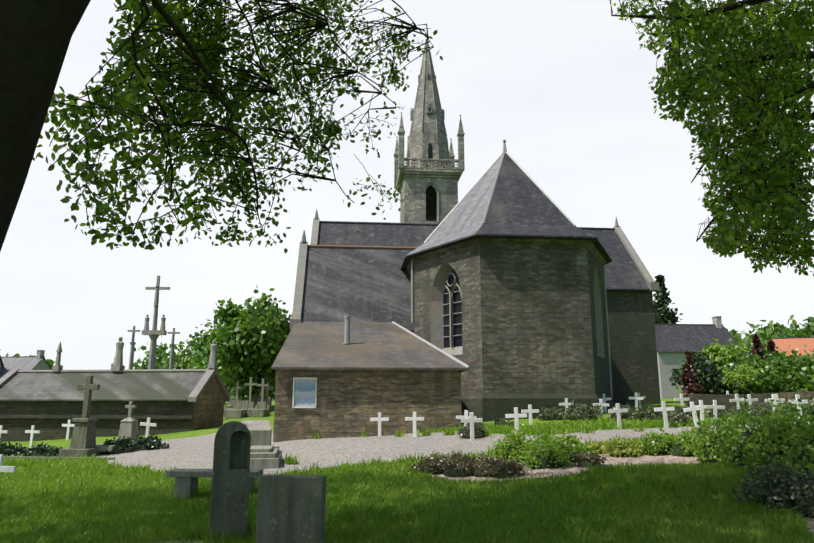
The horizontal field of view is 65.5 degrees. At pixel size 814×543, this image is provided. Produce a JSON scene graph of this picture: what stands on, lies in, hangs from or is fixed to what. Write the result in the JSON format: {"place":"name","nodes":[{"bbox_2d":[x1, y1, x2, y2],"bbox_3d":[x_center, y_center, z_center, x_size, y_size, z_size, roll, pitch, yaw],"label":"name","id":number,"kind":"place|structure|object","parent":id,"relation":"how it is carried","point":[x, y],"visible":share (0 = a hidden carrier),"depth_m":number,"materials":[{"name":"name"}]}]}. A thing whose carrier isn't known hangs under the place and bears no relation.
{"place":"outdoors","nodes":[
{"label":"outdoors","id":0,"kind":"place"},
{"bbox_2d":[290,230,307,329],"bbox_3d":[-5.105,0.526,30.906,0.480,5.292,6.400,1,-11,-5],"label":"gable coping","id":1,"kind":"object","parent":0,"point":[298,293],"visible":0.67,"depth_m":29.21,"materials":[{"name":"grey stone"}]},
{"bbox_2d":[292,377,316,407],"bbox_3d":[-3.129,3.710,19.363,0.720,0.920,0.050,1,-11,-5],"label":"window","id":2,"kind":"structure","parent":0,"point":[305,395],"depth_m":19.36,"materials":[{"name":"glass"}]},
{"bbox_2d":[0,0,699,252],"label":"tree","id":3,"kind":"object","parent":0,"point":[127,99],"depth_m":5.71,"materials":[{"name":"green plant"}]},
{"bbox_2d":[301,247,413,331],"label":"church roof","id":4,"kind":"structure","parent":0,"point":[364,285],"depth_m":29.53,"materials":[{"name":"grey stone"}]},
{"bbox_2d":[307,245,417,249],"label":"roof ridge","id":5,"kind":"structure","parent":0,"point":[359,247],"depth_m":31.45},
{"bbox_2d":[0,0,813,369],"label":"sky","id":6,"kind":"structure","parent":0,"point":[565,85],"materials":[{"name":"white"}]},
{"bbox_2d":[4,399,813,535],"bbox_3d":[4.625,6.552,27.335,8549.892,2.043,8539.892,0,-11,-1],"label":"ground","id":7,"kind":"structure","parent":0,"point":[194,449],"depth_m":16.30,"materials":[{"name":"grey gravel"}]},
{"bbox_2d":[5,353,62,367],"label":"tree leaves","id":8,"kind":"object","parent":7,"relation":"on","point":[51,362],"visible":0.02,"depth_m":123.17,"materials":[{"name":"green plant"}]},
{"bbox_2d":[32,358,50,369],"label":"house walls","id":9,"kind":"structure","parent":7,"relation":"on","point":[42,364],"depth_m":96.03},
{"bbox_2d":[0,357,51,377],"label":"house roof","id":10,"kind":"object","parent":9,"relation":"on","point":[22,363],"visible":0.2,"depth_m":95.13,"materials":[{"name":"stone"}]},
{"bbox_2d":[36,350,44,358],"bbox_3d":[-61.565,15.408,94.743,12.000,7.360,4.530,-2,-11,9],"label":"chimney","id":11,"kind":"object","parent":9,"relation":"on","point":[40,353],"visible":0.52,"depth_m":95.81,"materials":[{"name":"grey stone"}]},
{"bbox_2d":[3,376,138,460],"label":"stone cross monuments","id":12,"kind":"object","parent":7,"relation":"on","point":[83,441],"visible":0.79,"depth_m":18.20,"materials":[{"name":"stone"}]},
{"bbox_2d":[0,433,169,456],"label":"flower bed plants","id":13,"kind":"object","parent":7,"relation":"on","point":[150,440],"depth_m":18.49,"materials":[{"name":"green plant"}]},
{"bbox_2d":[0,376,223,441],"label":"ossuary walls","id":14,"kind":"structure","parent":7,"relation":"on","point":[47,419],"depth_m":26.22,"materials":[{"name":"brown stone"}]},
{"bbox_2d":[0,372,204,400],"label":"roof","id":15,"kind":"structure","parent":14,"relation":"on","point":[161,386],"depth_m":26.97,"materials":[{"name":"grey stone"}]},
{"bbox_2d":[0,368,229,401],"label":"roof coping","id":16,"kind":"object","parent":15,"relation":"on","point":[201,385],"visible":0.65,"depth_m":27.81,"materials":[{"name":"grey stone"}]},
{"bbox_2d":[52,337,216,370],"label":"pinnacles","id":17,"kind":"object","parent":16,"relation":"on","point":[118,364],"visible":0.98,"depth_m":28.01,"materials":[{"name":"grey stone"}]},
{"bbox_2d":[111,276,179,368],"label":"calvary crosses","id":18,"kind":"object","parent":7,"relation":"on","point":[154,333],"visible":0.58,"depth_m":32.58,"materials":[{"name":"stone"}]},
{"bbox_2d":[133,336,193,368],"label":"tree leaves","id":19,"kind":"object","parent":7,"relation":"on","point":[163,355],"depth_m":135.49,"materials":[{"name":"green plant"}]},
{"bbox_2d":[154,540,219,542],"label":"stone pads","id":20,"kind":"object","parent":7,"relation":"on","point":[185,541],"depth_m":7.08,"materials":[{"name":"stone"}]},
{"bbox_2d":[184,350,234,399],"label":"tree leaves","id":21,"kind":"object","parent":7,"relation":"on","point":[185,358],"visible":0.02,"depth_m":98.91,"materials":[{"name":"green plant"}]},
{"bbox_2d":[165,469,262,500],"bbox_3d":[-3.057,3.434,10.036,1.450,0.545,0.400,-1,-11,3],"label":"stone bench","id":22,"kind":"object","parent":7,"relation":"on","point":[186,480],"visible":0.58,"depth_m":9.91,"materials":[{"name":"stone"}]},
{"bbox_2d":[209,421,250,539],"bbox_3d":[-2.089,2.622,7.476,0.420,1.660,0.360,3,-12,-15],"label":"stone stele","id":23,"kind":"object","parent":7,"relation":"on","point":[230,481],"visible":1,"depth_m":7.34,"materials":[{"name":"stone"}]},
{"bbox_2d":[197,284,291,405],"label":"tree","id":24,"kind":"object","parent":7,"relation":"on","point":[235,338],"depth_m":41.05,"materials":[{"name":"green plant"}]},
{"bbox_2d":[223,377,273,417],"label":"distant tombs","id":25,"kind":"object","parent":7,"relation":"on","point":[257,406],"visible":0.88,"depth_m":36.86,"materials":[{"name":"stone"}]},
{"bbox_2d":[249,429,281,468],"bbox_3d":[-3.231,3.931,14.024,0.850,0.760,2.000,2,-11,-9],"label":"stone pedestal","id":26,"kind":"object","parent":7,"relation":"on","point":[265,453],"visible":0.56,"depth_m":13.37,"materials":[{"name":"stone"}]},
{"bbox_2d":[265,379,275,399],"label":"tree leaves","id":27,"kind":"object","parent":7,"relation":"on","point":[271,397],"depth_m":106.58,"materials":[{"name":"green plant"}]},
{"bbox_2d":[255,475,325,542],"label":"stone slab","id":28,"kind":"structure","parent":7,"relation":"on","point":[291,508],"depth_m":6.72,"materials":[{"name":"stone"}]},
{"bbox_2d":[273,369,461,441],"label":"annex walls","id":29,"kind":"structure","parent":7,"relation":"on","point":[350,403],"depth_m":19.52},
{"bbox_2d":[271,322,468,371],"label":"annex roof","id":30,"kind":"structure","parent":29,"relation":"on","point":[372,346],"depth_m":21.98,"materials":[{"name":"grey stone"}]},
{"bbox_2d":[342,316,469,368],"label":"trim","id":31,"kind":"structure","parent":30,"relation":"on","point":[347,331],"depth_m":23.09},
{"bbox_2d":[0,412,813,542],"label":"lawn","id":32,"kind":"structure","parent":7,"relation":"on","point":[677,503],"depth_m":8.44,"materials":[{"name":"green plant"}]},
{"bbox_2d":[0,391,813,474],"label":"grave crosses","id":33,"kind":"object","parent":7,"relation":"on","point":[471,419],"visible":0.65,"depth_m":18.80,"materials":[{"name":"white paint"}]},
{"bbox_2d":[394,28,464,193],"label":"church spire","id":34,"kind":"structure","parent":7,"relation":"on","point":[430,153],"depth_m":59.16,"materials":[{"name":"grey stone"}]},
{"bbox_2d":[403,451,607,478],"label":"flower bed plants","id":35,"kind":"object","parent":7,"relation":"on","point":[460,460],"depth_m":11.03,"materials":[{"name":"green plant"}]},
{"bbox_2d":[409,243,610,393],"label":"church choir walls","id":36,"kind":"structure","parent":7,"relation":"on","point":[528,320],"depth_m":24.33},
{"bbox_2d":[430,262,462,354],"bbox_3d":[1.750,1.522,25.982,0.420,3.865,2.050,8,-14,-34],"label":"church window","id":37,"kind":"structure","parent":36,"relation":"attached to","point":[446,314],"depth_m":26.39,"materials":[{"name":"glass"}]},
{"bbox_2d":[400,153,611,268],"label":"apse roof","id":38,"kind":"structure","parent":36,"relation":"on","point":[522,205],"depth_m":26.47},
{"bbox_2d":[406,237,605,272],"bbox_3d":[4.370,-0.217,29.768,9.350,0.320,10.762,0,-11,-1],"label":"roof eave","id":39,"kind":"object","parent":36,"relation":"attached to","point":[589,244],"depth_m":24.85,"materials":[{"name":"black"}]},
{"bbox_2d":[411,139,612,396],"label":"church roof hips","id":40,"kind":"object","parent":36,"relation":"on","point":[504,151],"visible":0.73,"depth_m":28.10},
{"bbox_2d":[594,266,604,357],"bbox_3d":[7.811,1.630,26.522,0.420,3.865,2.050,-5,-12,24],"label":"church window","id":41,"kind":"structure","parent":36,"relation":"attached to","point":[599,323],"depth_m":27.23,"materials":[{"name":"glass"}]},
{"bbox_2d":[461,394,613,421],"bbox_3d":[4.372,6.966,28.332,9.226,2.870,10.636,0,-11,-1],"label":"wall base","id":42,"kind":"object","parent":7,"relation":"on","point":[486,407],"depth_m":23.49,"materials":[{"name":"grey stone"}]},
{"bbox_2d":[589,435,645,457],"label":"yellow bed shrubs","id":43,"kind":"object","parent":7,"relation":"on","point":[631,445],"depth_m":12.34,"materials":[{"name":"plant"}]},
{"bbox_2d":[606,290,660,404],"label":"church wall","id":44,"kind":"structure","parent":7,"relation":"on","point":[633,348],"depth_m":34.67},
{"bbox_2d":[317,223,649,289],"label":"nave roof","id":45,"kind":"structure","parent":44,"relation":"on","point":[622,272],"depth_m":37.61,"materials":[{"name":"grey stone"}]},
{"bbox_2d":[310,209,659,291],"bbox_3d":[3.915,-0.969,39.003,19.996,5.486,10.134,0,-11,-1],"label":"gable coping","id":46,"kind":"object","parent":45,"relation":"on","point":[653,285],"visible":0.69,"depth_m":37.34,"materials":[{"name":"grey stone"}]},
{"bbox_2d":[456,399,813,438],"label":"bushes","id":47,"kind":"object","parent":7,"relation":"on","point":[637,413],"depth_m":20.15,"materials":[{"name":"green plant"}]},
{"bbox_2d":[488,388,813,477],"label":"shrubs","id":48,"kind":"object","parent":7,"relation":"on","point":[559,446],"depth_m":10.25,"materials":[{"name":"green plant"}]},
{"bbox_2d":[671,363,683,393],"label":"hedge leaves","id":49,"kind":"object","parent":7,"relation":"on","point":[680,372],"depth_m":46.34,"materials":[{"name":"green plant"}]},
{"bbox_2d":[657,352,702,398],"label":"house walls","id":50,"kind":"structure","parent":7,"relation":"on","point":[668,362],"depth_m":69.63,"materials":[{"name":"white paint"}]},
{"bbox_2d":[655,325,737,351],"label":"house roof","id":51,"kind":"object","parent":50,"relation":"on","point":[681,338],"visible":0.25,"depth_m":72.44,"materials":[{"name":"tile"}]},
{"bbox_2d":[655,324,722,324],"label":"house ridge","id":52,"kind":"object","parent":51,"relation":"on","point":[685,324],"visible":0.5,"depth_m":74.60,"materials":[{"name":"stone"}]},
{"bbox_2d":[672,316,721,378],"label":"house chimneys","id":53,"kind":"object","parent":50,"relation":"on","point":[717,321],"visible":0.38,"depth_m":74.58,"materials":[{"name":"grey concrete"}]},
{"bbox_2d":[679,350,704,402],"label":"purple conifer leaves","id":54,"kind":"object","parent":7,"relation":"on","point":[694,386],"visible":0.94,"depth_m":29.76,"materials":[{"name":"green plant"}]},
{"bbox_2d":[669,350,727,393],"bbox_3d":[15.301,5.493,32.754,2.799,2.882,2.793,0,-11,-1],"label":"dark bush","id":55,"kind":"object","parent":7,"relation":"on","point":[709,370],"visible":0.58,"depth_m":32.23,"materials":[{"name":"green plant"}]},
{"bbox_2d":[696,337,758,393],"bbox_3d":[16.865,5.357,33.953,3.605,3.592,3.810,0,-11,-1],"label":"light bush","id":56,"kind":"object","parent":7,"relation":"on","point":[714,352],"depth_m":33.56,"materials":[{"name":"green plant"}]},
{"bbox_2d":[718,363,762,423],"bbox_3d":[9.695,3.580,18.324,1.056,1.874,0.994,0,-11,-1],"label":"sapling","id":57,"kind":"object","parent":7,"relation":"on","point":[747,374],"depth_m":18.29,"materials":[{"name":"green plant"}]},
{"bbox_2d":[726,322,767,353],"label":"tree leaves","id":58,"kind":"object","parent":7,"relation":"on","point":[733,332],"visible":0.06,"depth_m":100.84,"materials":[{"name":"green plant"}]},
{"bbox_2d":[684,391,813,410],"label":"boundary wall","id":59,"kind":"structure","parent":7,"relation":"on","point":[721,399],"depth_m":26.26,"materials":[{"name":"stone"}]},
{"bbox_2d":[713,350,786,393],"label":"bush leaves","id":60,"kind":"object","parent":7,"relation":"on","point":[762,383],"visible":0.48,"depth_m":32.22,"materials":[{"name":"green plant"}]},
{"bbox_2d":[750,333,765,364],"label":"purple conifer leaves","id":61,"kind":"object","parent":7,"relation":"on","point":[757,346],"visible":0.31,"depth_m":37.20,"materials":[{"name":"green plant"}]},
{"bbox_2d":[733,315,805,358],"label":"tree leaves","id":62,"kind":"object","parent":7,"relation":"on","point":[780,331],"visible":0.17,"depth_m":90.81,"materials":[{"name":"green plant"}]},
{"bbox_2d":[728,457,813,517],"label":"bush","id":63,"kind":"object","parent":7,"relation":"on","point":[794,490],"depth_m":7.29,"materials":[{"name":"green plant"}]},
{"bbox_2d":[766,340,778,356],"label":"purple conifer leaves","id":64,"kind":"object","parent":7,"relation":"on","point":[771,345],"visible":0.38,"depth_m":36.20,"materials":[{"name":"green plant"}]},
{"bbox_2d":[753,345,813,392],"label":"hedge leaves","id":65,"kind":"object","parent":7,"relation":"on","point":[773,359],"visible":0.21,"depth_m":32.88,"materials":[{"name":"green plant"}]},
{"bbox_2d":[767,348,813,391],"bbox_3d":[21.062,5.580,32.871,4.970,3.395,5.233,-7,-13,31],"label":"hedge leaves","id":66,"kind":"object","parent":7,"relation":"on","point":[810,385],"visible":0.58,"depth_m":32.24,"materials":[{"name":"green plant"}]},
{"bbox_2d":[792,317,813,336],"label":"tree leaves","id":67,"kind":"object","parent":7,"relation":"on","point":[808,329],"visible":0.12,"depth_m":87.87,"materials":[{"name":"green plant"}]},
{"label":"house walls","id":68,"kind":"object","parent":7,"relation":"on","visible":0},
{"bbox_2d":[771,338,813,356],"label":"house roof","id":69,"kind":"object","parent":68,"relation":"on","point":[793,343],"visible":0.25,"depth_m":79.54,"materials":[{"name":"orange tile"}]},
{"bbox_2d":[771,337,813,338],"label":"roof ridge","id":70,"kind":"structure","parent":69,"relation":"on","point":[791,337],"depth_m":80.62,"materials":[{"name":"tile"}]},
{"bbox_3d":[3.915,3.647,38.081,19.462,13.200,9.302,0,-11,-1],"label":"church transept","id":71,"kind":"object","parent":7,"relation":"on","visible":0},
{"bbox_2d":[319,221,614,229],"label":"roof ridge","id":72,"kind":"structure","parent":71,"relation":"on","point":[422,224],"depth_m":38.90,"materials":[{"name":"stone"}]},
{"bbox_2d":[400,177,457,223],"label":"tower wall","id":73,"kind":"structure","parent":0,"point":[414,203],"depth_m":56.97,"materials":[{"name":"grey stone"}]},
{"bbox_2d":[401,181,439,222],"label":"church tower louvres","id":74,"kind":"object","parent":73,"relation":"in","point":[431,207],"visible":0.38,"depth_m":57.10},
{"bbox_2d":[610,0,813,275],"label":"foliage","id":75,"kind":"object","parent":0,"point":[797,36],"depth_m":9.71,"materials":[{"name":"green plant"}]},
{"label":"tree branches","id":76,"kind":"object","parent":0,"visible":0},
{"bbox_2d":[185,324,250,394],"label":"tree leaves","id":77,"kind":"object","parent":76,"relation":"attached to","point":[200,344],"visible":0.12,"depth_m":48.20,"materials":[{"name":"green plant"}]},
{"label":"conifer branches","id":78,"kind":"object","parent":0,"visible":0},
{"bbox_2d":[653,274,682,323],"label":"conifer","id":79,"kind":"object","parent":78,"relation":"attached to","point":[663,314],"visible":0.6,"depth_m":84.69,"materials":[{"name":"green plant"}]}
]}

